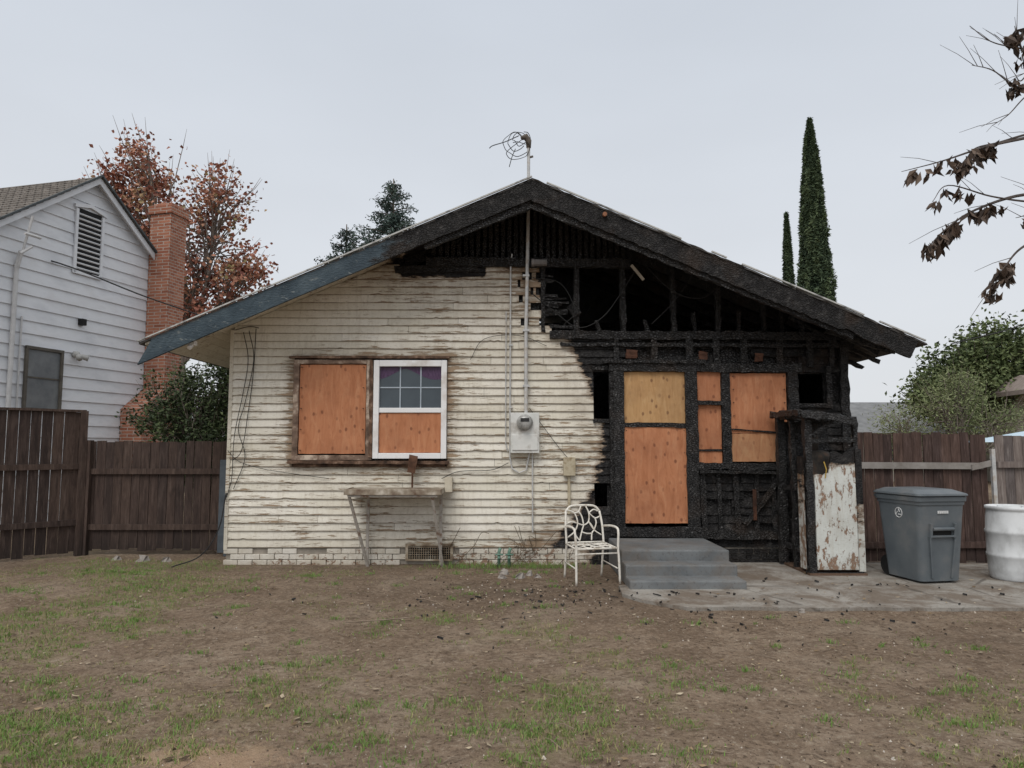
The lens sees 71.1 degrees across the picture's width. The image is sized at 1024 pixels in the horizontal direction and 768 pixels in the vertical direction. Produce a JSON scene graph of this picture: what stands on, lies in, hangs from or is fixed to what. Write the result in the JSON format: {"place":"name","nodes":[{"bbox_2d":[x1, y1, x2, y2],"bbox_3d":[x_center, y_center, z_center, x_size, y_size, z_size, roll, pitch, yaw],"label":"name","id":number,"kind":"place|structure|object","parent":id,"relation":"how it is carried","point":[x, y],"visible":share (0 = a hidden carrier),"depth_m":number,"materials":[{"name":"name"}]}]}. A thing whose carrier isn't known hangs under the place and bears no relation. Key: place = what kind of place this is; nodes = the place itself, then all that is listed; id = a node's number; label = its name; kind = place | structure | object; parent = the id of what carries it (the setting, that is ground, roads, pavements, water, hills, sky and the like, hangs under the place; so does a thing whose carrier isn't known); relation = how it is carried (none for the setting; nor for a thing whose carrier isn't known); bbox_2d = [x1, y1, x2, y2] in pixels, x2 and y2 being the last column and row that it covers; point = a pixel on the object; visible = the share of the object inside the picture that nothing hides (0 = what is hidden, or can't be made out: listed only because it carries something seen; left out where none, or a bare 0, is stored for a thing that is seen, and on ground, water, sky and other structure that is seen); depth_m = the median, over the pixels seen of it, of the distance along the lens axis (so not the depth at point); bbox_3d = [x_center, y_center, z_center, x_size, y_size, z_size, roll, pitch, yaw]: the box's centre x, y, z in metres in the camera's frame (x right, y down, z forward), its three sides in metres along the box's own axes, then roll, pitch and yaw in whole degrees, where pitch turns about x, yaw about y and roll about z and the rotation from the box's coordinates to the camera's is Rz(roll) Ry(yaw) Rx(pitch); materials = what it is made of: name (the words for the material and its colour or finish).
{"place":"outdoors","nodes":[
{"label":"outdoors","id":0,"kind":"place"},
{"bbox_2d":[0,477,1023,767],"bbox_3d":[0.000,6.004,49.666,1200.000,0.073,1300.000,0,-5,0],"label":"ground","id":1,"kind":"structure","parent":0,"point":[762,711],"depth_m":5.34,"materials":[{"name":"brown soil"}]},
{"bbox_2d":[0,407,88,559],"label":"wooden fence","id":2,"kind":"object","parent":1,"relation":"on","point":[63,525],"visible":1,"depth_m":10.67,"materials":[{"name":"brown wood"}]},
{"bbox_2d":[119,202,188,460],"bbox_3d":[-8.867,-0.707,17.739,0.690,7.800,1.300,-1,-5,14],"label":"brick chimney","id":3,"kind":"object","parent":1,"relation":"on","point":[166,266],"visible":0.59,"depth_m":17.95,"materials":[{"name":"brick"}]},
{"bbox_2d":[82,440,226,555],"bbox_3d":[-5.362,1.741,11.005,2.484,1.750,0.199,0,-5,0],"label":"wooden fence","id":4,"kind":"object","parent":1,"relation":"on","point":[140,502],"visible":0.82,"depth_m":11.07,"materials":[{"name":"brown wood"}]},
{"bbox_2d":[114,356,228,523],"bbox_3d":[-5.610,0.814,13.047,2.948,3.980,2.647,0,-5,0],"label":"evergreen shrub","id":5,"kind":"object","parent":1,"relation":"on","point":[186,419],"visible":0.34,"depth_m":12.83,"materials":[{"name":"green plant"}]},
{"bbox_2d":[78,115,278,492],"bbox_3d":[-12.250,-3.059,26.120,7.386,13.965,4.665,0,-5,0],"label":"sycamore tree","id":6,"kind":"object","parent":1,"relation":"on","point":[241,274],"visible":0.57,"depth_m":26.22,"materials":[{"name":"brown plant"}]},
{"bbox_2d":[314,224,360,265],"bbox_3d":[-7.180,-1.339,30.593,4.748,11.300,4.618,0,-5,0],"label":"conifer tree","id":7,"kind":"object","parent":1,"relation":"on","point":[345,234],"visible":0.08,"depth_m":30.98,"materials":[{"name":"green plant"}]},
{"bbox_2d":[345,179,418,252],"bbox_3d":[-5.131,-2.275,30.509,5.991,13.150,5.890,-4,-6,38],"label":"conifer tree","id":8,"kind":"object","parent":1,"relation":"on","point":[395,222],"visible":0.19,"depth_m":30.30,"materials":[{"name":"green plant"}]},
{"bbox_2d":[344,455,452,566],"bbox_3d":[-1.548,1.749,9.857,1.415,1.550,0.575,0,-5,0],"label":"work table","id":9,"kind":"object","parent":1,"relation":"on","point":[411,491],"visible":1,"depth_m":9.80,"materials":[{"name":"paint"}]},
{"bbox_2d":[111,555,805,612],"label":"stones","id":10,"kind":"object","parent":1,"relation":"on","point":[143,558],"visible":1,"depth_m":9.23,"materials":[{"name":"grey stone"}]},
{"bbox_2d":[223,549,778,564],"bbox_3d":[0.398,2.439,10.128,8.936,0.226,0.076,0,-5,0],"label":"brick footing","id":11,"kind":"object","parent":1,"relation":"on","point":[484,554],"visible":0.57,"depth_m":10.10,"materials":[{"name":"beige brick"}]},
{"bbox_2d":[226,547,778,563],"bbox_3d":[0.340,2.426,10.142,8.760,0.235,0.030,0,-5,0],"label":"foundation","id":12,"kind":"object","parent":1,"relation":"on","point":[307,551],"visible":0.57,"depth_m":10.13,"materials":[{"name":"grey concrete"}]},
{"bbox_2d":[495,547,512,566],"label":"sprinkler valves","id":13,"kind":"object","parent":1,"relation":"on","point":[499,554],"visible":0.97,"depth_m":9.86,"materials":[{"name":"green metal"}]},
{"bbox_2d":[449,526,574,564],"bbox_3d":[-0.002,2.268,10.057,1.782,0.542,0.040,0,-5,0],"label":"dry vine","id":14,"kind":"object","parent":1,"relation":"on","point":[533,550],"visible":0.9,"depth_m":10.06,"materials":[{"name":"brown plant"}]},
{"bbox_2d":[1,568,1023,767],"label":"fallen leaves","id":15,"kind":"object","parent":1,"relation":"on","point":[468,747],"visible":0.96,"depth_m":4.84,"materials":[{"name":"brown plant"}]},
{"bbox_2d":[2,567,1023,767],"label":"dirt clods and gravel","id":16,"kind":"object","parent":1,"relation":"on","point":[705,703],"visible":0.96,"depth_m":5.30,"materials":[{"name":"brown soil"}]},
{"bbox_2d":[2,568,1023,767],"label":"twigs","id":17,"kind":"object","parent":1,"relation":"on","point":[711,750],"visible":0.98,"depth_m":5.27,"materials":[{"name":"brown wood"}]},
{"bbox_2d":[300,323,822,526],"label":"interior walls","id":18,"kind":"structure","parent":1,"relation":"on","point":[810,388],"depth_m":13.51,"materials":[{"name":"brown wood"}]},
{"bbox_2d":[145,224,513,367],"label":"soffit boards","id":19,"kind":"object","parent":18,"relation":"on","point":[213,348],"visible":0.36,"depth_m":10.54,"materials":[{"name":"beige wood"}]},
{"bbox_2d":[564,504,620,585],"bbox_3d":[0.964,1.968,8.867,0.581,0.909,0.620,1,-5,-13],"label":"patio chair","id":20,"kind":"object","parent":1,"relation":"on","point":[603,544],"visible":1,"depth_m":8.99,"materials":[{"name":"beige metal"}]},
{"bbox_2d":[213,577,1021,648],"bbox_3d":[1.832,2.282,7.394,9.438,0.092,2.972,0,-5,0],"label":"charcoal debris","id":21,"kind":"object","parent":1,"relation":"on","point":[604,590],"visible":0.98,"depth_m":7.55,"materials":[{"name":"brown wood"}]},
{"bbox_2d":[781,211,795,286],"bbox_3d":[12.541,-1.756,32.264,1.148,12.422,1.166,-5,-7,44],"label":"cypress tree","id":22,"kind":"object","parent":1,"relation":"on","point":[789,276],"visible":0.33,"depth_m":32.52,"materials":[{"name":"green plant"}]},
{"bbox_2d":[795,117,837,301],"bbox_3d":[12.022,-3.396,28.400,2.302,15.017,2.269,0,-5,0],"label":"cypress tree","id":23,"kind":"object","parent":1,"relation":"on","point":[815,271],"visible":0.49,"depth_m":28.33,"materials":[{"name":"green plant"}]},
{"bbox_2d":[850,402,991,480],"bbox_3d":[21.500,2.963,37.886,11.000,4.000,8.000,0,-5,0],"label":"bungalow","id":24,"kind":"object","parent":1,"relation":"on","point":[857,409],"depth_m":35.76,"materials":[{"name":"paint"}]},
{"bbox_2d":[862,360,1023,470],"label":"feathery tree","id":25,"kind":"object","parent":1,"relation":"on","point":[959,400],"visible":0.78,"depth_m":22.90,"materials":[{"name":"green plant"}]},
{"bbox_2d":[884,307,1023,435],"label":"green tree","id":26,"kind":"object","parent":1,"relation":"on","point":[995,354],"visible":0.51,"depth_m":30.89,"materials":[{"name":"green plant"}]},
{"bbox_2d":[901,4,1023,317],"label":"dead leaf tree","id":27,"kind":"object","parent":1,"relation":"on","point":[951,232],"visible":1,"depth_m":5.12,"materials":[{"name":"brown plant"}]},
{"bbox_2d":[984,375,1023,448],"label":"bungalow","id":28,"kind":"object","parent":1,"relation":"on","point":[1018,384],"visible":0.25,"depth_m":29.61,"materials":[{"name":"paint"}]},
{"bbox_2d":[985,431,1023,441],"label":"canopy tent","id":29,"kind":"object","parent":1,"relation":"on","point":[989,439],"depth_m":20.34,"materials":[{"name":"white fabric"}]},
{"bbox_2d":[993,435,1023,504],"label":"wooden fence","id":30,"kind":"object","parent":1,"relation":"on","point":[1009,453],"visible":0.66,"depth_m":10.09,"materials":[{"name":"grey wood"}]},
{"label":"side walls","id":31,"kind":"object","parent":1,"relation":"on","visible":0},
{"bbox_2d":[0,185,148,523],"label":"lap siding","id":32,"kind":"object","parent":31,"relation":"attached to","point":[56,302],"visible":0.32,"depth_m":16.01,"materials":[{"name":"white paint"}]},
{"bbox_2d":[5,216,41,430],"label":"service pipes","id":33,"kind":"object","parent":32,"relation":"attached to","point":[18,260],"visible":0.87,"depth_m":14.40,"materials":[{"name":"white metal"}]},
{"bbox_2d":[21,345,64,408],"bbox_3d":[-9.832,-0.094,15.043,0.052,1.330,0.900,-1,-5,14],"label":"window frame","id":34,"kind":"object","parent":32,"relation":"attached to","point":[25,374],"visible":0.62,"depth_m":14.85,"materials":[{"name":"brown wood"}]},
{"bbox_2d":[26,349,59,408],"bbox_3d":[-9.847,-0.094,15.047,0.210,1.270,0.813,0,-5,0],"label":"window screen","id":35,"kind":"object","parent":34,"relation":"in","point":[42,393],"depth_m":15.05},
{"bbox_2d":[28,376,59,380],"bbox_3d":[-9.840,-0.119,15.048,0.020,0.030,0.780,-1,-5,14],"label":"window meeting rail","id":36,"kind":"object","parent":34,"relation":"attached to","point":[43,378],"depth_m":15.03,"materials":[{"name":"brown wood"}]},
{"bbox_2d":[0,178,154,259],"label":"white trim","id":37,"kind":"structure","parent":32,"relation":"attached to","point":[113,201],"depth_m":16.30,"materials":[{"name":"paint"}]},
{"bbox_2d":[72,351,89,360],"bbox_3d":[-9.529,-0.604,15.835,0.278,0.229,0.350,-1,-5,17],"label":"flood lamp","id":38,"kind":"object","parent":32,"relation":"attached to","point":[77,355],"visible":1,"depth_m":15.78,"materials":[{"name":"white plastic"}]},
{"bbox_2d":[78,319,86,325],"bbox_3d":[-9.593,-1.380,16.006,0.120,0.140,0.120,-1,-5,14],"label":"vent hood","id":39,"kind":"object","parent":32,"relation":"attached to","point":[82,322],"visible":1,"depth_m":15.96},
{"bbox_2d":[72,203,107,279],"bbox_3d":[-9.589,-3.257,16.273,0.055,1.655,0.880,-1,-5,14],"label":"vent frame","id":40,"kind":"object","parent":32,"relation":"attached to","point":[76,227],"visible":0.93,"depth_m":16.18,"materials":[{"name":"white wood"}]},
{"bbox_2d":[76,212,101,274],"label":"vent louvres","id":41,"kind":"object","parent":40,"relation":"in","point":[88,245],"visible":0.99,"depth_m":16.26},
{"bbox_2d":[77,207,101,275],"bbox_3d":[-9.610,-3.209,16.274,0.165,1.430,0.639,0,-5,0],"label":"vent backing","id":42,"kind":"object","parent":40,"relation":"in","point":[90,214],"visible":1,"depth_m":16.29,"materials":[{"name":"black"}]},
{"bbox_2d":[51,260,202,315],"bbox_3d":[-9.484,-2.278,15.844,7.482,2.030,0.889,1,-5,-15],"label":"overhead cable","id":43,"kind":"object","parent":32,"relation":"attached to","point":[123,287],"visible":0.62,"depth_m":15.94,"materials":[{"name":"black rubber"}]},
{"bbox_2d":[0,177,154,252],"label":"shingle roof","id":44,"kind":"structure","parent":31,"relation":"on","point":[14,198],"depth_m":15.90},
{"bbox_2d":[0,175,156,252],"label":"roof edge","id":45,"kind":"object","parent":44,"relation":"attached to","point":[77,186],"visible":0.78,"depth_m":16.03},
{"bbox_2d":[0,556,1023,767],"bbox_3d":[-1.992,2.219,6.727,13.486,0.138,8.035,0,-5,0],"label":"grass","id":46,"kind":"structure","parent":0,"point":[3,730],"depth_m":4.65,"materials":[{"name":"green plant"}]},
{"bbox_2d":[0,0,1023,436],"label":"sky","id":47,"kind":"structure","parent":0,"point":[685,119],"materials":[{"name":"grey"}]},
{"bbox_2d":[394,257,840,367],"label":"charred studs","id":48,"kind":"object","parent":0,"point":[448,264],"visible":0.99,"depth_m":10.38,"materials":[{"name":"black wood"}]},
{"bbox_2d":[392,200,894,368],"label":"charred rafters","id":49,"kind":"object","parent":48,"relation":"on","point":[654,303],"visible":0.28,"depth_m":11.20,"materials":[{"name":"black wood"}]},
{"bbox_2d":[137,180,531,364],"bbox_3d":[-2.355,-1.522,9.649,5.250,2.542,0.045,0,-5,0],"label":"barge board","id":50,"kind":"object","parent":49,"relation":"attached to","point":[329,273],"visible":1,"depth_m":9.63,"materials":[{"name":"paint"}]},
{"bbox_2d":[186,341,196,349],"bbox_3d":[-4.360,-0.562,9.738,0.120,0.203,0.135,0,-5,0],"label":"security camera","id":51,"kind":"object","parent":50,"relation":"attached to","point":[191,345],"visible":0.69,"depth_m":9.70,"materials":[{"name":"white plastic"}]},
{"bbox_2d":[227,264,641,547],"bbox_3d":[-1.073,0.280,10.294,5.894,4.077,0.041,0,-5,0],"label":"lap siding","id":52,"kind":"object","parent":49,"relation":"attached to","point":[457,318],"visible":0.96,"depth_m":10.28,"materials":[{"name":"beige wood"}]},
{"bbox_2d":[223,330,234,549],"bbox_3d":[-4.045,0.782,10.254,0.050,3.130,0.031,0,-5,0],"label":"corner board","id":53,"kind":"object","parent":52,"relation":"attached to","point":[228,459],"visible":1,"depth_m":10.24,"materials":[{"name":"beige wood"}]},
{"bbox_2d":[287,356,449,466],"bbox_3d":[-2.049,0.388,10.235,2.311,1.598,0.096,0,-5,0],"label":"scorched window head and sill","id":54,"kind":"object","parent":52,"relation":"attached to","point":[329,463],"visible":0.98,"depth_m":10.19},
{"bbox_2d":[291,360,373,459],"bbox_3d":[-2.570,0.369,10.297,1.140,1.440,0.080,0,-5,0],"label":"window casing","id":55,"kind":"object","parent":54,"relation":"attached to","point":[295,455],"depth_m":10.26,"materials":[{"name":"wood"}]},
{"bbox_2d":[298,364,366,453],"bbox_3d":[-2.575,0.358,10.290,0.956,1.286,0.014,0,-5,0],"label":"window plywood","id":56,"kind":"object","parent":55,"relation":"attached to","point":[332,416],"depth_m":10.28,"materials":[{"name":"orange wood"}]},
{"bbox_2d":[372,360,446,458],"bbox_3d":[-1.460,0.362,10.273,1.050,1.410,0.070,0,-5,0],"label":"vinyl window frame","id":57,"kind":"object","parent":52,"relation":"attached to","point":[377,410],"visible":0.98,"depth_m":10.26,"materials":[{"name":"white plastic"}]},
{"bbox_2d":[379,413,440,452],"bbox_3d":[-1.460,0.699,10.255,0.885,0.570,0.014,0,-5,0],"label":"window plywood lower sash","id":58,"kind":"object","parent":57,"relation":"attached to","point":[409,432],"depth_m":10.25,"materials":[{"name":"orange wood"}]},
{"bbox_2d":[380,369,440,407],"bbox_3d":[-1.460,0.048,10.330,0.888,0.593,0.005,0,-5,0],"label":"window glass pane","id":59,"kind":"object","parent":57,"relation":"in","point":[410,397],"visible":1,"depth_m":10.32,"materials":[{"name":"glass"}]},
{"bbox_2d":[380,367,440,379],"bbox_3d":[-1.460,-0.154,10.342,0.880,0.184,0.002,0,-5,0],"label":"curtain","id":60,"kind":"object","parent":57,"relation":"hanging from","point":[433,373],"visible":1,"depth_m":10.35,"materials":[{"name":"purple fabric"}]},
{"bbox_2d":[380,367,440,407],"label":"window muntins","id":61,"kind":"object","parent":57,"relation":"attached to","point":[400,387],"depth_m":10.31,"materials":[{"name":"white wood"}]},
{"bbox_2d":[405,543,452,560],"bbox_3d":[-1.165,2.369,10.102,0.670,0.240,0.040,0,-5,0],"label":"crawl space vent","id":62,"kind":"object","parent":52,"relation":"attached to","point":[407,545],"visible":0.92,"depth_m":10.09,"materials":[{"name":"grey metal"}]},
{"bbox_2d":[408,548,449,558],"bbox_3d":[-1.165,2.373,10.116,0.590,0.185,0.008,0,-5,0],"label":"crawl space opening","id":63,"kind":"object","parent":62,"relation":"in","point":[418,550],"visible":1,"depth_m":10.11,"materials":[{"name":"grey metal"}]},
{"bbox_2d":[511,413,538,452],"bbox_3d":[0.182,0.695,10.180,0.405,0.570,0.153,0,-5,0],"label":"meter box","id":64,"kind":"object","parent":52,"relation":"attached to","point":[522,441],"visible":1,"depth_m":10.10,"materials":[{"name":"grey paint"}]},
{"bbox_2d":[517,414,532,430],"bbox_3d":[0.180,0.540,10.075,0.230,0.230,0.113,0,-5,0],"label":"electric meter","id":65,"kind":"object","parent":64,"relation":"attached to","point":[524,426],"visible":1,"depth_m":10.04,"materials":[{"name":"grey glass"}]},
{"bbox_2d":[521,418,528,421],"bbox_3d":[0.180,0.500,10.018,0.120,0.050,0.005,0,-5,0],"label":"meter dial","id":66,"kind":"object","parent":65,"relation":"attached to","point":[524,419],"visible":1,"depth_m":10.02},
{"bbox_2d":[563,457,575,513],"bbox_3d":[0.815,1.440,10.152,0.170,0.800,0.078,0,-5,0],"label":"junction box","id":67,"kind":"object","parent":52,"relation":"attached to","point":[569,466],"visible":1,"depth_m":10.14,"materials":[{"name":"paint"}]},
{"bbox_2d":[171,263,717,567],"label":"loose wires","id":68,"kind":"object","parent":49,"relation":"attached to","point":[226,494],"visible":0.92,"depth_m":10.25,"materials":[{"name":"black rubber"}]},
{"bbox_2d":[505,147,532,531],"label":"conduit pipes","id":69,"kind":"object","parent":49,"relation":"attached to","point":[526,329],"visible":0.96,"depth_m":10.29,"materials":[{"name":"metal"}]},
{"bbox_2d":[521,134,532,157],"bbox_3d":[0.218,-3.215,10.508,0.191,0.938,0.098,2,-5,-24],"label":"weatherhead","id":70,"kind":"object","parent":69,"relation":"attached to","point":[526,137],"visible":0.73,"depth_m":10.51,"materials":[{"name":"grey metal"}]},
{"bbox_2d":[489,132,530,166],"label":"tangled service wires","id":71,"kind":"object","parent":70,"relation":"attached to","point":[514,145],"visible":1,"depth_m":10.50,"materials":[{"name":"black metal"}]},
{"bbox_2d":[531,259,546,266],"bbox_3d":[0.390,-1.740,10.291,0.220,0.114,0.120,0,-5,0],"label":"flood light remnant","id":72,"kind":"object","parent":69,"relation":"attached to","point":[538,262],"visible":1,"depth_m":10.25,"materials":[{"name":"metal"}]},
{"bbox_2d":[432,210,631,261],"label":"gable slats","id":73,"kind":"object","parent":49,"relation":"attached to","point":[560,238],"visible":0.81,"depth_m":10.51,"materials":[{"name":"brown wood"}]},
{"bbox_2d":[139,178,927,368],"bbox_3d":[0.280,-1.232,14.528,10.500,2.290,9.868,0,-5,0],"label":"roof shingle layer","id":74,"kind":"object","parent":49,"relation":"on","point":[920,343],"visible":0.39,"depth_m":9.64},
{"bbox_2d":[137,175,925,341],"bbox_3d":[0.260,-1.693,9.629,10.487,2.274,0.030,0,-5,0],"label":"drip edge","id":75,"kind":"object","parent":74,"relation":"attached to","point":[493,192],"visible":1,"depth_m":9.62,"materials":[{"name":"grey metal"}]},
{"bbox_2d":[295,272,838,537],"bbox_3d":[0.365,0.304,10.358,8.750,4.100,0.030,0,-5,0],"label":"sheathing","id":76,"kind":"object","parent":49,"relation":"attached to","point":[729,354],"visible":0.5,"depth_m":10.40,"materials":[{"name":"brown wood"}]},
{"bbox_2d":[630,264,643,280],"bbox_3d":[1.810,-1.609,10.345,0.214,0.238,0.025,1,-5,-9],"label":"hanging trim scrap","id":77,"kind":"object","parent":49,"relation":"attached to","point":[637,272],"visible":1,"depth_m":10.34,"materials":[{"name":"grey wood"}]},
{"bbox_2d":[424,201,854,339],"bbox_3d":[1.707,-1.574,9.704,5.879,1.963,0.064,0,-5,0],"label":"charred inner barge","id":78,"kind":"object","parent":49,"relation":"attached to","point":[528,206],"visible":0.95,"depth_m":9.71},
{"bbox_2d":[624,372,684,422],"bbox_3d":[2.034,0.194,10.274,0.885,0.741,0.014,0,-5,0],"label":"door plywood","id":79,"kind":"object","parent":49,"relation":"attached to","point":[654,397],"depth_m":10.27,"materials":[{"name":"beige wood"}]},
{"bbox_2d":[625,349,763,519],"bbox_3d":[2.631,0.706,10.218,1.993,2.435,0.052,0,-5,0],"label":"scorched lath","id":80,"kind":"object","parent":49,"relation":"attached to","point":[630,354],"visible":1,"depth_m":10.32,"materials":[{"name":"brown wood"}]},
{"bbox_2d":[697,372,721,462],"bbox_3d":[2.825,0.466,10.255,0.336,1.326,0.014,0,-5,0],"label":"narrow plywood","id":81,"kind":"object","parent":49,"relation":"attached to","point":[709,419],"visible":1,"depth_m":10.25,"materials":[{"name":"orange wood"}]},
{"bbox_2d":[532,180,917,357],"bbox_3d":[2.845,-1.567,9.653,5.150,2.452,0.049,0,-5,0],"label":"barge board charred","id":82,"kind":"object","parent":49,"relation":"attached to","point":[616,225],"visible":1,"depth_m":9.63,"materials":[{"name":"black wood"}]},
{"bbox_2d":[732,433,775,461],"bbox_3d":[3.530,0.906,10.212,0.826,0.400,0.014,0,-5,0],"label":"window plywood","id":83,"kind":"object","parent":49,"relation":"attached to","point":[759,447],"depth_m":10.21,"materials":[{"name":"orange wood"}]},
{"bbox_2d":[730,373,786,433],"bbox_3d":[3.530,0.276,10.272,0.806,0.866,0.014,0,-5,0],"label":"window plywood","id":84,"kind":"object","parent":49,"relation":"attached to","point":[756,398],"depth_m":10.27,"materials":[{"name":"orange wood"}]},
{"bbox_2d":[530,210,867,355],"bbox_3d":[2.790,-1.259,14.416,5.034,2.193,9.497,0,-5,0],"label":"soffit boards charred","id":85,"kind":"object","parent":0,"point":[595,304],"visible":0.14,"depth_m":14.53,"materials":[{"name":"black wood"}]},
{"bbox_2d":[625,422,775,450],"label":"charred plywood seams","id":86,"kind":"object","parent":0,"point":[645,424],"visible":0.92,"depth_m":10.20,"materials":[{"name":"black wood"}]},
{"bbox_2d":[591,359,833,539],"bbox_3d":[2.924,0.927,10.198,3.573,2.574,0.172,0,-5,0],"label":"charred door and window frames","id":87,"kind":"structure","parent":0,"point":[696,470],"depth_m":10.16,"materials":[{"name":"black wood"}]},
{"bbox_2d":[624,427,687,523],"bbox_3d":[2.042,1.288,10.158,0.891,1.360,0.014,0,-5,0],"label":"door plywood","id":88,"kind":"object","parent":87,"relation":"attached to","point":[655,474],"depth_m":10.15,"materials":[{"name":"orange wood"}]},
{"bbox_2d":[669,341,842,547],"bbox_3d":[3.512,0.846,10.257,2.476,2.952,0.041,0,-5,0],"label":"charred siding","id":89,"kind":"object","parent":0,"point":[821,362],"visible":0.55,"depth_m":10.21,"materials":[{"name":"black wood"}]},
{"bbox_2d":[618,562,1023,611],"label":"concrete patio","id":90,"kind":"structure","parent":0,"point":[782,581],"depth_m":7.93,"materials":[{"name":"grey concrete"}]},
{"bbox_2d":[609,538,746,588],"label":"concrete steps","id":91,"kind":"structure","parent":90,"relation":"on","point":[674,563],"depth_m":8.66,"materials":[{"name":"grey concrete"}]},
{"bbox_2d":[769,409,867,575],"bbox_3d":[4.062,1.420,9.562,0.835,2.173,1.048,0,-5,0],"label":"water heater closet","id":92,"kind":"object","parent":90,"relation":"on","point":[820,511],"visible":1,"depth_m":9.16,"materials":[{"name":"brown wood"}]},
{"bbox_2d":[814,447,858,569],"bbox_3d":[4.125,1.578,9.135,0.520,1.549,0.030,0,-5,0],"label":"peeling door panel","id":93,"kind":"structure","parent":92,"relation":"in","point":[835,494],"depth_m":9.11,"materials":[{"name":"white wood"}]},
{"bbox_2d":[873,487,967,581],"bbox_3d":[5.046,1.841,8.877,0.715,1.096,0.890,1,-5,-10],"label":"trash bin","id":94,"kind":"object","parent":90,"relation":"on","point":[921,526],"visible":1,"depth_m":8.55,"materials":[{"name":"grey plastic"}]},
{"bbox_2d":[857,432,997,562],"bbox_3d":[5.806,1.603,10.052,1.937,1.857,0.118,0,-5,0],"label":"wooden fence","id":95,"kind":"object","parent":90,"relation":"on","point":[949,461],"visible":0.52,"depth_m":10.11,"materials":[{"name":"brown wood"}]},
{"bbox_2d":[984,504,1023,581],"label":"plastic barrel","id":96,"kind":"object","parent":90,"relation":"on","point":[1004,530],"visible":1,"depth_m":8.67,"materials":[{"name":"white plastic"}]},
{"bbox_2d":[837,339,850,449],"bbox_3d":[4.780,0.896,10.261,0.144,3.126,0.134,0,-5,0],"label":"charred corner post","id":97,"kind":"object","parent":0,"point":[843,379],"visible":0.46,"depth_m":10.28,"materials":[{"name":"black wood"}]},
{"bbox_2d":[951,324,1023,343],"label":"overhead cable","id":98,"kind":"object","parent":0,"point":[987,335],"visible":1,"depth_m":17.63,"materials":[{"name":"black rubber"}]}
]}

